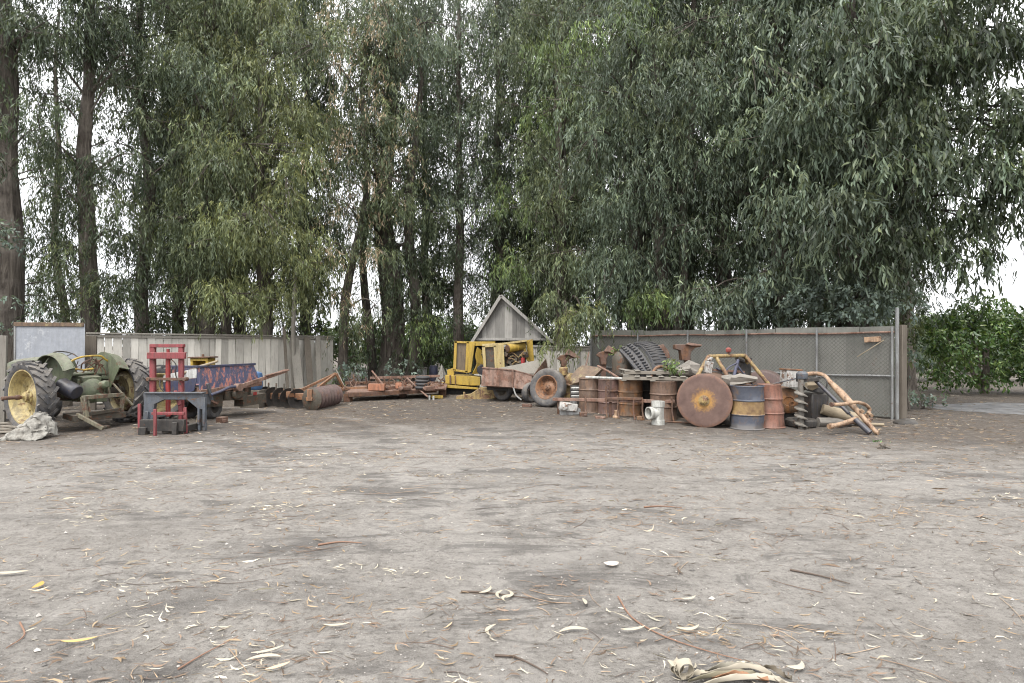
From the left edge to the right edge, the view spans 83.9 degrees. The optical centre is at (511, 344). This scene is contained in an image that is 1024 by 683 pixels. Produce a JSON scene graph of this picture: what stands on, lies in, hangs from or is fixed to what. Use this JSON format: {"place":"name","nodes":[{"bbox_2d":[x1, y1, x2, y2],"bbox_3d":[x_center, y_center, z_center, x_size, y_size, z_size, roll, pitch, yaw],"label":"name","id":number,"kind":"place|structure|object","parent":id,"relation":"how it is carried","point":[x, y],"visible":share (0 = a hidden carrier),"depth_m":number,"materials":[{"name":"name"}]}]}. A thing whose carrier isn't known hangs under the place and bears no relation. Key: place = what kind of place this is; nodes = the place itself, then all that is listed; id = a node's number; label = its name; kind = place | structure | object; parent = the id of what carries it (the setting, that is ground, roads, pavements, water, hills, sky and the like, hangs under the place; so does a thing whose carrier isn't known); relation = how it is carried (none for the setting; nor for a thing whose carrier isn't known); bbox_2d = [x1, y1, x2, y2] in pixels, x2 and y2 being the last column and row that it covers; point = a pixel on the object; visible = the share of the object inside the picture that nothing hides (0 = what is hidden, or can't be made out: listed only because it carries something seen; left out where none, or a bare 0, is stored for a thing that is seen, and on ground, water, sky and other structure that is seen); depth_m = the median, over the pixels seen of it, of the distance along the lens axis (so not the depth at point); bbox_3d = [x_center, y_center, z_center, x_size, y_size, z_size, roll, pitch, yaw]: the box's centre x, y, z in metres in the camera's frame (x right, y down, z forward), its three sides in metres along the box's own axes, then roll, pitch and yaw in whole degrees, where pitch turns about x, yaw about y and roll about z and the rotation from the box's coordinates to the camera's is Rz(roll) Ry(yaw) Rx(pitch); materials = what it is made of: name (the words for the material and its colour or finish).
{"place":"outdoors","nodes":[
{"label":"outdoors","id":0,"kind":"place"},
{"bbox_2d":[0,347,1023,682],"bbox_3d":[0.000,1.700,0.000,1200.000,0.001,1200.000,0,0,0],"label":"ground","id":1,"kind":"structure","parent":0,"point":[150,529],"depth_m":4.81,"materials":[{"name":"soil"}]},
{"bbox_2d":[0,335,7,421],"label":"wooden post","id":2,"kind":"object","parent":1,"relation":"on","point":[3,355],"visible":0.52,"depth_m":11.87,"materials":[{"name":"grey wood"}]},
{"bbox_2d":[0,295,47,361],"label":"bush","id":3,"kind":"object","parent":1,"relation":"on","point":[4,298],"visible":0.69,"depth_m":14.77,"materials":[{"name":"green plant"}]},
{"bbox_2d":[0,412,62,440],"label":"canvas sheet","id":4,"kind":"object","parent":1,"relation":"on","point":[34,427],"visible":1,"depth_m":10.27,"materials":[{"name":"fabric"}]},
{"bbox_2d":[13,322,84,410],"bbox_3d":[-11.621,0.566,14.358,1.601,2.268,0.141,0,0,-9],"label":"metal screen","id":5,"kind":"object","parent":1,"relation":"on","point":[35,339],"visible":0.58,"depth_m":14.31,"materials":[{"name":"grey metal"}]},
{"bbox_2d":[0,0,124,343],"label":"eucalyptus tree","id":6,"kind":"object","parent":1,"relation":"on","point":[13,258],"visible":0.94,"depth_m":16.02,"materials":[{"name":"green plant"}]},
{"bbox_2d":[0,351,148,429],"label":"tractor","id":7,"kind":"object","parent":1,"relation":"on","point":[115,384],"visible":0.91,"depth_m":11.46,"materials":[{"name":"metal"}]},
{"bbox_2d":[15,9,149,324],"bbox_3d":[-17.740,-5.638,22.860,5.238,15.330,5.172,0,0,37],"label":"eucalyptus tree","id":8,"kind":"object","parent":1,"relation":"on","point":[67,94],"visible":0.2,"depth_m":22.37,"materials":[{"name":"green plant"}]},
{"bbox_2d":[85,336,96,409],"bbox_3d":[-11.005,0.730,14.900,0.257,1.942,0.100,0,0,-20],"label":"wooden post","id":9,"kind":"object","parent":1,"relation":"on","point":[90,345],"visible":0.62,"depth_m":14.86,"materials":[{"name":"grey wood"}]},
{"bbox_2d":[12,0,183,334],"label":"eucalyptus tree","id":10,"kind":"object","parent":1,"relation":"on","point":[91,282],"visible":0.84,"depth_m":18.10,"materials":[{"name":"green plant"}]},
{"bbox_2d":[66,0,240,359],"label":"eucalyptus tree","id":11,"kind":"object","parent":1,"relation":"on","point":[151,193],"visible":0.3,"depth_m":20.29,"materials":[{"name":"green plant"}]},
{"bbox_2d":[95,0,238,342],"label":"eucalyptus tree","id":12,"kind":"object","parent":1,"relation":"on","point":[176,314],"visible":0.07,"depth_m":24.84,"materials":[{"name":"green plant"}]},
{"bbox_2d":[146,365,189,418],"bbox_3d":[-7.944,1.071,12.900,1.249,1.253,0.413,0,0,-20],"label":"tractor wheel","id":13,"kind":"object","parent":1,"relation":"on","point":[160,373],"visible":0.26,"depth_m":12.85,"materials":[{"name":"rubber"}]},
{"bbox_2d":[138,344,202,435],"bbox_3d":[-6.797,0.840,11.136,1.156,1.720,0.958,0,0,0],"label":"lift mast","id":14,"kind":"object","parent":1,"relation":"on","point":[180,424],"visible":0.98,"depth_m":11.47,"materials":[{"name":"red paint"}]},
{"bbox_2d":[149,303,197,341],"bbox_3d":[-13.407,0.013,22.608,2.882,3.383,2.810,0,0,-41],"label":"bush","id":15,"kind":"object","parent":1,"relation":"on","point":[165,312],"visible":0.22,"depth_m":22.36,"materials":[{"name":"green plant"}]},
{"bbox_2d":[143,392,206,430],"bbox_3d":[-6.690,1.316,11.295,1.236,0.767,0.150,0,0,0],"label":"hitch frame","id":16,"kind":"object","parent":1,"relation":"on","point":[197,400],"visible":0.82,"depth_m":11.27,"materials":[{"name":"blue paint"}]},
{"bbox_2d":[76,0,328,349],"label":"eucalyptus tree","id":17,"kind":"object","parent":1,"relation":"on","point":[185,67],"visible":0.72,"depth_m":19.12,"materials":[{"name":"green plant"}]},
{"bbox_2d":[187,354,217,365],"bbox_3d":[-7.806,0.965,14.400,0.540,1.470,0.460,0,0,0],"label":"pump housing","id":18,"kind":"object","parent":1,"relation":"on","point":[197,361],"visible":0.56,"depth_m":14.26,"materials":[{"name":"yellow paint"}]},
{"bbox_2d":[85,332,333,403],"bbox_3d":[-9.386,0.674,18.784,0.240,2.052,7.669,0,0,43],"label":"board fence","id":19,"kind":"object","parent":1,"relation":"on","point":[266,354],"visible":0.4,"depth_m":18.84,"materials":[{"name":"grey wood"}]},
{"bbox_2d":[163,363,288,418],"bbox_3d":[-6.743,1.073,13.559,1.295,1.266,2.414,0,0,34],"label":"spreader","id":20,"kind":"object","parent":1,"relation":"on","point":[219,384],"visible":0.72,"depth_m":13.16,"materials":[{"name":"blue paint"}]},
{"bbox_2d":[165,0,298,343],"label":"eucalyptus tree","id":21,"kind":"object","parent":1,"relation":"on","point":[238,329],"visible":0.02,"depth_m":26.74,"materials":[{"name":"green plant"}]},
{"bbox_2d":[148,0,363,344],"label":"eucalyptus tree","id":22,"kind":"object","parent":1,"relation":"on","point":[265,298],"visible":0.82,"depth_m":19.15,"materials":[{"name":"green plant"}]},
{"bbox_2d":[291,267,296,388],"bbox_3d":[-7.689,-0.525,20.085,0.203,4.456,0.346,0,0,0],"label":"wooden pole","id":23,"kind":"object","parent":1,"relation":"on","point":[293,336],"visible":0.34,"depth_m":20.04,"materials":[{"name":"grey wood"}]},
{"bbox_2d":[290,338,303,388],"bbox_3d":[-7.518,0.725,19.925,0.300,1.966,0.937,0,0,-33],"label":"leaning board","id":24,"kind":"object","parent":1,"relation":"on","point":[297,371],"visible":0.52,"depth_m":19.88,"materials":[{"name":"grey wood"}]},
{"bbox_2d":[238,0,359,344],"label":"eucalyptus tree","id":25,"kind":"object","parent":1,"relation":"on","point":[318,95],"visible":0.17,"depth_m":25.99,"materials":[{"name":"green plant"}]},
{"bbox_2d":[262,373,343,409],"bbox_3d":[-6.107,1.262,16.105,2.636,0.905,2.685,0,0,0],"label":"disc harrow","id":26,"kind":"object","parent":1,"relation":"on","point":[322,395],"visible":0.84,"depth_m":15.37,"materials":[{"name":"metal"}]},
{"bbox_2d":[304,337,313,387],"bbox_3d":[-7.204,0.710,20.225,0.220,2.000,0.907,0,0,-29],"label":"leaning board","id":27,"kind":"object","parent":1,"relation":"on","point":[308,359],"visible":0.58,"depth_m":20.26,"materials":[{"name":"grey wood"}]},
{"bbox_2d":[316,337,320,386],"bbox_3d":[-6.985,0.700,20.575,0.168,2.023,0.869,0,0,-21],"label":"leaning board","id":28,"kind":"object","parent":1,"relation":"on","point":[318,360],"visible":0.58,"depth_m":20.62,"materials":[{"name":"grey wood"}]},
{"bbox_2d":[334,361,367,385],"bbox_3d":[-5.703,1.133,20.226,1.150,1.141,1.447,0,0,0],"label":"bush","id":29,"kind":"object","parent":1,"relation":"on","point":[346,372],"visible":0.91,"depth_m":20.13,"materials":[{"name":"green plant"}]},
{"bbox_2d":[322,313,380,369],"bbox_3d":[-10.803,-0.152,38.190,5.167,4.142,5.255,0,0,29],"label":"orchard tree","id":30,"kind":"object","parent":1,"relation":"on","point":[354,338],"visible":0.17,"depth_m":37.42,"materials":[{"name":"green plant"}]},
{"bbox_2d":[329,318,381,380],"bbox_3d":[-6.731,0.259,24.432,2.487,2.931,2.947,0,0,0],"label":"bush","id":31,"kind":"object","parent":1,"relation":"on","point":[354,352],"visible":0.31,"depth_m":24.36,"materials":[{"name":"green plant"}]},
{"bbox_2d":[285,0,431,385],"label":"eucalyptus tree","id":32,"kind":"object","parent":1,"relation":"on","point":[363,29],"visible":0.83,"depth_m":21.06,"materials":[{"name":"green plant"}]},
{"bbox_2d":[275,0,481,380],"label":"eucalyptus tree","id":33,"kind":"object","parent":1,"relation":"on","point":[391,295],"visible":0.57,"depth_m":22.53,"materials":[{"name":"green plant"}]},
{"bbox_2d":[340,374,446,401],"bbox_3d":[-3.867,1.339,18.769,3.552,0.723,3.283,0,0,-9],"label":"cultivator frame","id":34,"kind":"object","parent":1,"relation":"on","point":[402,388],"visible":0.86,"depth_m":17.80,"materials":[{"name":"orange paint"}]},
{"bbox_2d":[381,317,445,374],"bbox_3d":[-4.362,0.017,25.242,2.869,3.375,2.336,0,0,0],"label":"bush","id":35,"kind":"object","parent":1,"relation":"on","point":[427,356],"visible":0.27,"depth_m":25.30,"materials":[{"name":"green plant"}]},
{"bbox_2d":[377,300,471,372],"bbox_3d":[-4.996,-0.422,33.068,5.510,4.676,5.114,0,0,0],"label":"orchard tree","id":36,"kind":"object","parent":1,"relation":"on","point":[440,362],"visible":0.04,"depth_m":32.25,"materials":[{"name":"green plant"}]},
{"bbox_2d":[370,0,491,374],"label":"eucalyptus tree","id":37,"kind":"object","parent":1,"relation":"on","point":[421,173],"visible":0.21,"depth_m":27.69,"materials":[{"name":"green plant"}]},
{"bbox_2d":[437,341,494,393],"bbox_3d":[-1.633,0.781,19.900,2.094,1.838,1.100,0,0,0],"label":"engine unit","id":38,"kind":"object","parent":1,"relation":"on","point":[465,352],"visible":0.73,"depth_m":19.64,"materials":[{"name":"yellow paint"}]},
{"bbox_2d":[397,0,537,374],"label":"eucalyptus tree","id":39,"kind":"object","parent":1,"relation":"on","point":[459,328],"visible":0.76,"depth_m":24.54,"materials":[{"name":"green plant"}]},
{"bbox_2d":[427,0,555,342],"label":"eucalyptus tree","id":40,"kind":"object","parent":1,"relation":"on","point":[503,230],"visible":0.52,"depth_m":25.37,"materials":[{"name":"green plant"}]},
{"bbox_2d":[456,339,533,398],"bbox_3d":[-0.503,0.811,18.587,2.510,2.008,1.475,0,0,0],"label":"engine unit","id":41,"kind":"object","parent":1,"relation":"on","point":[496,355],"visible":0.77,"depth_m":18.62,"materials":[{"name":"yellow paint"}]},
{"bbox_2d":[0,380,1023,682],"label":"leaf litter","id":42,"kind":"object","parent":1,"relation":"on","point":[756,444],"visible":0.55,"depth_m":4.42,"materials":[{"name":"plant"}]},
{"bbox_2d":[0,401,1023,682],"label":"fallen twigs","id":43,"kind":"object","parent":1,"relation":"on","point":[506,525],"visible":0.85,"depth_m":5.70,"materials":[{"name":"brown plant"}]},
{"bbox_2d":[470,294,553,386],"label":"shed","id":44,"kind":"structure","parent":1,"relation":"on","point":[506,325],"depth_m":22.80,"materials":[{"name":"grey wood"}]},
{"bbox_2d":[481,358,548,401],"bbox_3d":[0.158,1.065,17.344,2.156,1.282,2.121,0,0,0],"label":"tipping cart","id":45,"kind":"object","parent":1,"relation":"on","point":[504,383],"visible":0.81,"depth_m":16.89,"materials":[{"name":"brown metal"}]},
{"bbox_2d":[467,0,577,345],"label":"eucalyptus tree","id":46,"kind":"object","parent":1,"relation":"on","point":[527,305],"visible":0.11,"depth_m":28.11,"materials":[{"name":"green plant"}]},
{"bbox_2d":[530,368,566,406],"bbox_3d":[0.992,1.175,15.700,1.082,1.078,0.440,0,0,31],"label":"truck wheel","id":47,"kind":"object","parent":1,"relation":"on","point":[547,385],"visible":0.99,"depth_m":15.65,"materials":[{"name":"rubber"}]},
{"bbox_2d":[468,0,650,369],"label":"eucalyptus tree","id":48,"kind":"object","parent":1,"relation":"on","point":[566,319],"visible":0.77,"depth_m":20.87,"materials":[{"name":"green plant"}]},
{"bbox_2d":[509,1,618,341],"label":"eucalyptus tree","id":49,"kind":"object","parent":1,"relation":"on","point":[546,318],"visible":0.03,"depth_m":28.77,"materials":[{"name":"green plant"}]},
{"bbox_2d":[559,366,572,401],"bbox_3d":[1.576,1.149,15.890,0.545,1.112,0.505,0,0,0],"label":"gear case","id":50,"kind":"object","parent":1,"relation":"on","point":[563,371],"visible":0.42,"depth_m":15.76,"materials":[{"name":"yellow paint"}]},
{"bbox_2d":[546,346,589,373],"bbox_3d":[2.068,0.864,20.226,0.240,1.672,2.904,0,0,-31],"label":"board fence","id":51,"kind":"object","parent":1,"relation":"on","point":[581,361],"visible":0.23,"depth_m":20.06,"materials":[{"name":"grey wood"}]},
{"bbox_2d":[559,401,580,414],"bbox_3d":[1.404,1.535,13.848,0.518,0.361,0.405,0,0,0],"label":"engine","id":52,"kind":"object","parent":1,"relation":"on","point":[569,408],"visible":0.94,"depth_m":13.76,"materials":[{"name":"white paint"}]},
{"bbox_2d":[579,377,597,412],"bbox_3d":[1.984,1.268,14.499,0.578,0.864,0.578,0,0,0],"label":"steel drum","id":53,"kind":"object","parent":1,"relation":"on","point":[588,388],"visible":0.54,"depth_m":14.25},
{"bbox_2d":[526,0,654,347],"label":"eucalyptus tree","id":54,"kind":"object","parent":1,"relation":"on","point":[593,296],"visible":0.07,"depth_m":25.40,"materials":[{"name":"green plant"}]},
{"bbox_2d":[596,345,615,376],"bbox_3d":[2.787,0.856,16.572,0.670,1.687,0.300,0,0,0],"label":"bracket stand","id":55,"kind":"object","parent":1,"relation":"on","point":[602,355],"visible":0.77,"depth_m":16.50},
{"bbox_2d":[598,379,618,414],"bbox_3d":[2.421,1.268,14.149,0.586,0.864,0.588,0,0,0],"label":"steel drum","id":56,"kind":"object","parent":1,"relation":"on","point":[613,387],"visible":0.53,"depth_m":13.91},
{"bbox_2d":[553,386,674,420],"bbox_3d":[2.315,1.335,13.358,2.996,0.747,0.237,0,0,28],"label":"tool bar","id":57,"kind":"object","parent":1,"relation":"on","point":[610,400],"visible":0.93,"depth_m":13.32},
{"bbox_2d":[529,0,715,346],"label":"eucalyptus tree","id":58,"kind":"object","parent":1,"relation":"on","point":[614,93],"visible":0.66,"depth_m":17.34,"materials":[{"name":"green plant"}]},
{"bbox_2d":[612,352,635,376],"bbox_3d":[2.869,0.925,14.617,0.596,1.550,0.666,0,0,0],"label":"domed cover","id":59,"kind":"object","parent":1,"relation":"on","point":[619,359],"visible":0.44,"depth_m":14.37,"materials":[{"name":"grey metal"}]},
{"bbox_2d":[618,380,642,416],"bbox_3d":[2.870,1.268,13.800,0.598,0.864,0.596,0,0,0],"label":"steel drum","id":60,"kind":"object","parent":1,"relation":"on","point":[630,388],"visible":0.76,"depth_m":13.56,"materials":[{"name":"metal"}]},
{"bbox_2d":[626,301,675,330],"bbox_3d":[4.259,0.161,17.628,1.469,3.081,1.464,0,0,12],"label":"bush","id":61,"kind":"object","parent":1,"relation":"on","point":[651,319],"visible":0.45,"depth_m":17.60,"materials":[{"name":"green plant"}]},
{"bbox_2d":[645,400,664,424],"bbox_3d":[3.076,1.450,12.181,0.385,0.500,0.279,0,0,-21],"label":"pipe tee","id":62,"kind":"object","parent":1,"relation":"on","point":[654,413],"visible":1,"depth_m":12.08,"materials":[{"name":"white plastic"}]},
{"bbox_2d":[553,0,762,340],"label":"eucalyptus tree","id":63,"kind":"object","parent":1,"relation":"on","point":[661,290],"visible":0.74,"depth_m":16.95,"materials":[{"name":"green plant"}]},
{"bbox_2d":[649,380,677,420],"bbox_3d":[3.469,1.258,13.050,0.629,0.884,0.627,0,0,0],"label":"steel drum","id":64,"kind":"object","parent":1,"relation":"on","point":[660,390],"visible":0.62,"depth_m":12.78,"materials":[{"name":"metal"}]},
{"bbox_2d":[621,374,687,381],"bbox_3d":[3.349,0.765,13.354,1.521,0.114,1.018,0,0,14],"label":"pallet","id":65,"kind":"object","parent":64,"relation":"on","point":[683,378],"visible":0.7,"depth_m":12.94,"materials":[{"name":"grey wood"}]},
{"bbox_2d":[619,341,672,376],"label":"crawler track","id":66,"kind":"structure","parent":65,"relation":"on","point":[633,355],"depth_m":13.98,"materials":[{"name":"rubber"}]},
{"bbox_2d":[619,368,688,374],"bbox_3d":[3.355,0.640,13.612,1.496,0.114,1.040,0,0,4],"label":"pallet","id":67,"kind":"object","parent":65,"relation":"on","point":[633,371],"visible":0.69,"depth_m":13.17,"materials":[{"name":"grey wood"}]},
{"bbox_2d":[673,360,700,376],"bbox_3d":[4.040,0.557,13.329,0.728,0.416,0.416,0,0,-14],"label":"rock","id":68,"kind":"object","parent":65,"relation":"on","point":[691,367],"visible":0.64,"depth_m":13.24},
{"bbox_2d":[667,657,693,679],"bbox_3d":[0.860,1.644,2.906,0.117,0.090,0.090,0,0,0],"label":"bark curl","id":69,"kind":"object","parent":1,"relation":"on","point":[676,667],"visible":1,"depth_m":2.90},
{"bbox_2d":[628,0,759,329],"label":"eucalyptus tree","id":70,"kind":"object","parent":1,"relation":"on","point":[693,261],"visible":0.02,"depth_m":24.19,"materials":[{"name":"green plant"}]},
{"bbox_2d":[688,669,765,681],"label":"bark strip","id":71,"kind":"object","parent":1,"relation":"on","point":[711,674],"visible":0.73,"depth_m":2.87,"materials":[{"name":"beige plant"}]},
{"bbox_2d":[677,347,779,426],"bbox_3d":[5.116,0.877,13.128,3.943,1.646,1.473,0,0,-43],"label":"land roller","id":72,"kind":"object","parent":1,"relation":"on","point":[705,399],"visible":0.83,"depth_m":11.84,"materials":[{"name":"brown paint"}]},
{"bbox_2d":[647,0,828,333],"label":"eucalyptus tree","id":73,"kind":"object","parent":1,"relation":"on","point":[715,248],"visible":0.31,"depth_m":17.52,"materials":[{"name":"green plant"}]},
{"bbox_2d":[700,662,781,682],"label":"bark strip","id":74,"kind":"object","parent":1,"relation":"on","point":[740,665],"visible":0.87,"depth_m":2.94,"materials":[{"name":"beige plant"}]},
{"bbox_2d":[590,326,894,419],"bbox_3d":[5.643,0.611,15.784,8.306,2.179,0.147,0,0,42],"label":"chain link fence","id":75,"kind":"object","parent":1,"relation":"on","point":[833,353],"visible":0.48,"depth_m":14.21,"materials":[{"name":"metal"}]},
{"bbox_2d":[730,384,764,430],"bbox_3d":[4.791,1.258,11.620,0.676,0.884,0.676,0,0,0],"label":"steel drum","id":76,"kind":"object","parent":1,"relation":"on","point":[747,413],"visible":0.97,"depth_m":11.35,"materials":[{"name":"paint"}]},
{"bbox_2d":[722,373,758,383],"bbox_3d":[4.708,0.704,11.808,0.744,0.231,0.240,0,0,26],"label":"driftwood","id":77,"kind":"object","parent":76,"relation":"on","point":[732,378],"visible":0.94,"depth_m":11.75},
{"bbox_2d":[704,673,791,682],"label":"bark strip","id":78,"kind":"object","parent":1,"relation":"on","point":[736,676],"visible":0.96,"depth_m":2.85,"materials":[{"name":"beige plant"}]},
{"bbox_2d":[705,1,823,329],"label":"eucalyptus tree","id":79,"kind":"object","parent":1,"relation":"on","point":[784,64],"depth_m":23.70,"materials":[{"name":"green plant"}]},
{"bbox_2d":[757,383,785,428],"bbox_3d":[5.343,1.253,11.850,0.636,0.894,0.636,0,0,0],"label":"steel drum","id":80,"kind":"object","parent":1,"relation":"on","point":[774,413],"visible":0.79,"depth_m":11.61,"materials":[{"name":"metal"}]},
{"bbox_2d":[650,0,894,333],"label":"eucalyptus tree","id":81,"kind":"object","parent":1,"relation":"on","point":[780,277],"visible":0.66,"depth_m":15.23,"materials":[{"name":"green plant"}]},
{"bbox_2d":[781,386,797,421],"bbox_3d":[6.121,1.317,12.863,0.620,0.765,0.961,0,0,14],"label":"steel tank","id":82,"kind":"object","parent":1,"relation":"on","point":[789,396],"visible":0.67,"depth_m":12.43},
{"bbox_2d":[779,368,802,386],"bbox_3d":[6.064,0.712,12.399,0.370,0.409,0.310,0,0,-6],"label":"fuel box","id":83,"kind":"object","parent":82,"relation":"on","point":[786,374],"visible":0.87,"depth_m":12.26,"materials":[{"name":"white paint"}]},
{"bbox_2d":[785,417,816,427],"bbox_3d":[6.019,1.615,11.880,0.609,0.170,0.612,0,0,0],"label":"tyre","id":84,"kind":"object","parent":1,"relation":"on","point":[809,422],"visible":0.69,"depth_m":11.70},
{"bbox_2d":[794,371,818,428],"bbox_3d":[5.997,1.113,11.637,0.580,1.174,0.258,0,0,-30],"label":"auger","id":85,"kind":"object","parent":1,"relation":"on","point":[801,377],"visible":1,"depth_m":11.50,"materials":[{"name":"grey metal"}]},
{"bbox_2d":[804,392,828,418],"bbox_3d":[6.485,1.361,12.199,0.430,0.679,0.342,0,0,-8],"label":"battery box","id":86,"kind":"object","parent":1,"relation":"on","point":[815,402],"visible":0.48,"depth_m":12.04,"materials":[{"name":"grey metal"}]},
{"bbox_2d":[746,0,889,327],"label":"eucalyptus tree","id":87,"kind":"object","parent":1,"relation":"on","point":[818,324],"depth_m":22.98,"materials":[{"name":"green plant"}]},
{"bbox_2d":[820,404,863,425],"bbox_3d":[6.921,1.471,11.954,0.860,0.455,0.248,0,0,9],"label":"log","id":88,"kind":"object","parent":1,"relation":"on","point":[832,412],"visible":0.65,"depth_m":11.88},
{"bbox_2d":[807,371,879,434],"bbox_3d":[6.567,1.125,11.236,1.070,1.151,1.258,0,0,9],"label":"loader frame","id":89,"kind":"object","parent":1,"relation":"on","point":[842,394],"visible":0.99,"depth_m":11.05,"materials":[{"name":"orange paint"}]},
{"bbox_2d":[714,0,1023,370],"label":"eucalyptus tree","id":90,"kind":"object","parent":1,"relation":"on","point":[909,59],"visible":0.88,"depth_m":12.98,"materials":[{"name":"green plant"}]},
{"bbox_2d":[895,308,898,419],"bbox_3d":[8.770,0.475,12.980,0.076,2.650,0.072,0,0,0],"label":"pipe post","id":91,"kind":"object","parent":1,"relation":"on","point":[896,363],"visible":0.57,"depth_m":12.96,"materials":[{"name":"metal"}]},
{"bbox_2d":[872,307,926,369],"bbox_3d":[11.786,0.194,18.012,2.201,3.019,2.182,0,0,0],"label":"bush","id":92,"kind":"object","parent":1,"relation":"on","point":[920,329],"visible":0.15,"depth_m":17.48,"materials":[{"name":"green plant"}]},
{"bbox_2d":[899,325,907,418],"bbox_3d":[8.912,0.618,13.037,0.179,2.159,0.155,0,0,-20],"label":"wooden post","id":93,"kind":"object","parent":1,"relation":"on","point":[903,331],"visible":0.72,"depth_m":12.97,"materials":[{"name":"grey wood"}]},
{"bbox_2d":[907,343,936,410],"bbox_3d":[10.205,0.678,14.845,1.341,2.048,1.019,0,0,0],"label":"bush","id":94,"kind":"object","parent":1,"relation":"on","point":[914,355],"visible":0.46,"depth_m":14.74,"materials":[{"name":"green plant"}]},
{"bbox_2d":[908,389,949,408],"bbox_3d":[10.895,1.446,15.300,1.012,0.524,1.261,0,0,7],"label":"bush","id":95,"kind":"object","parent":1,"relation":"on","point":[915,399],"visible":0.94,"depth_m":15.12,"materials":[{"name":"green plant"}]},
{"bbox_2d":[856,0,1014,395],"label":"eucalyptus tree","id":96,"kind":"object","parent":1,"relation":"on","point":[909,314],"visible":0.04,"depth_m":18.50,"materials":[{"name":"green plant"}]},
{"bbox_2d":[916,311,996,382],"bbox_3d":[20.192,0.095,27.215,4.576,3.419,4.500,0,0,0],"label":"orchard tree","id":97,"kind":"object","parent":1,"relation":"on","point":[926,364],"visible":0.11,"depth_m":26.29,"materials":[{"name":"green plant"}]},
{"bbox_2d":[915,289,1023,393],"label":"orchard tree","id":98,"kind":"object","parent":1,"relation":"on","point":[983,379],"visible":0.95,"depth_m":19.61,"materials":[{"name":"green plant"}]},
{"bbox_2d":[999,305,1023,386],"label":"orchard tree","id":99,"kind":"object","parent":1,"relation":"on","point":[1015,331],"visible":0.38,"depth_m":19.39,"materials":[{"name":"green plant"}]},
{"bbox_3d":[2.012,1.169,15.500,0.100,0.900,0.100,0,0,0],"label":"timber prop","id":100,"kind":"object","parent":1,"relation":"on","visible":0},
{"bbox_2d":[570,366,602,384],"bbox_3d":[2.032,0.837,15.458,0.883,0.544,0.544,0,0,0],"label":"steel sheet","id":101,"kind":"object","parent":100,"relation":"on","point":[580,372],"visible":0.81,"depth_m":15.41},
{"bbox_2d":[12,0,1023,346],"label":"sky","id":102,"kind":"structure","parent":0,"point":[1014,293],"materials":[{"name":"white"}]},
{"bbox_2d":[673,342,701,361],"bbox_3d":[4.481,0.815,14.579,0.672,1.770,0.301,0,0,0],"label":"bracket stand","id":103,"kind":"object","parent":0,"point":[685,350],"visible":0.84,"depth_m":14.50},
{"bbox_2d":[933,402,1023,414],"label":"path","id":104,"kind":"structure","parent":0,"point":[1012,408],"depth_m":15.47,"materials":[{"name":"concrete"}]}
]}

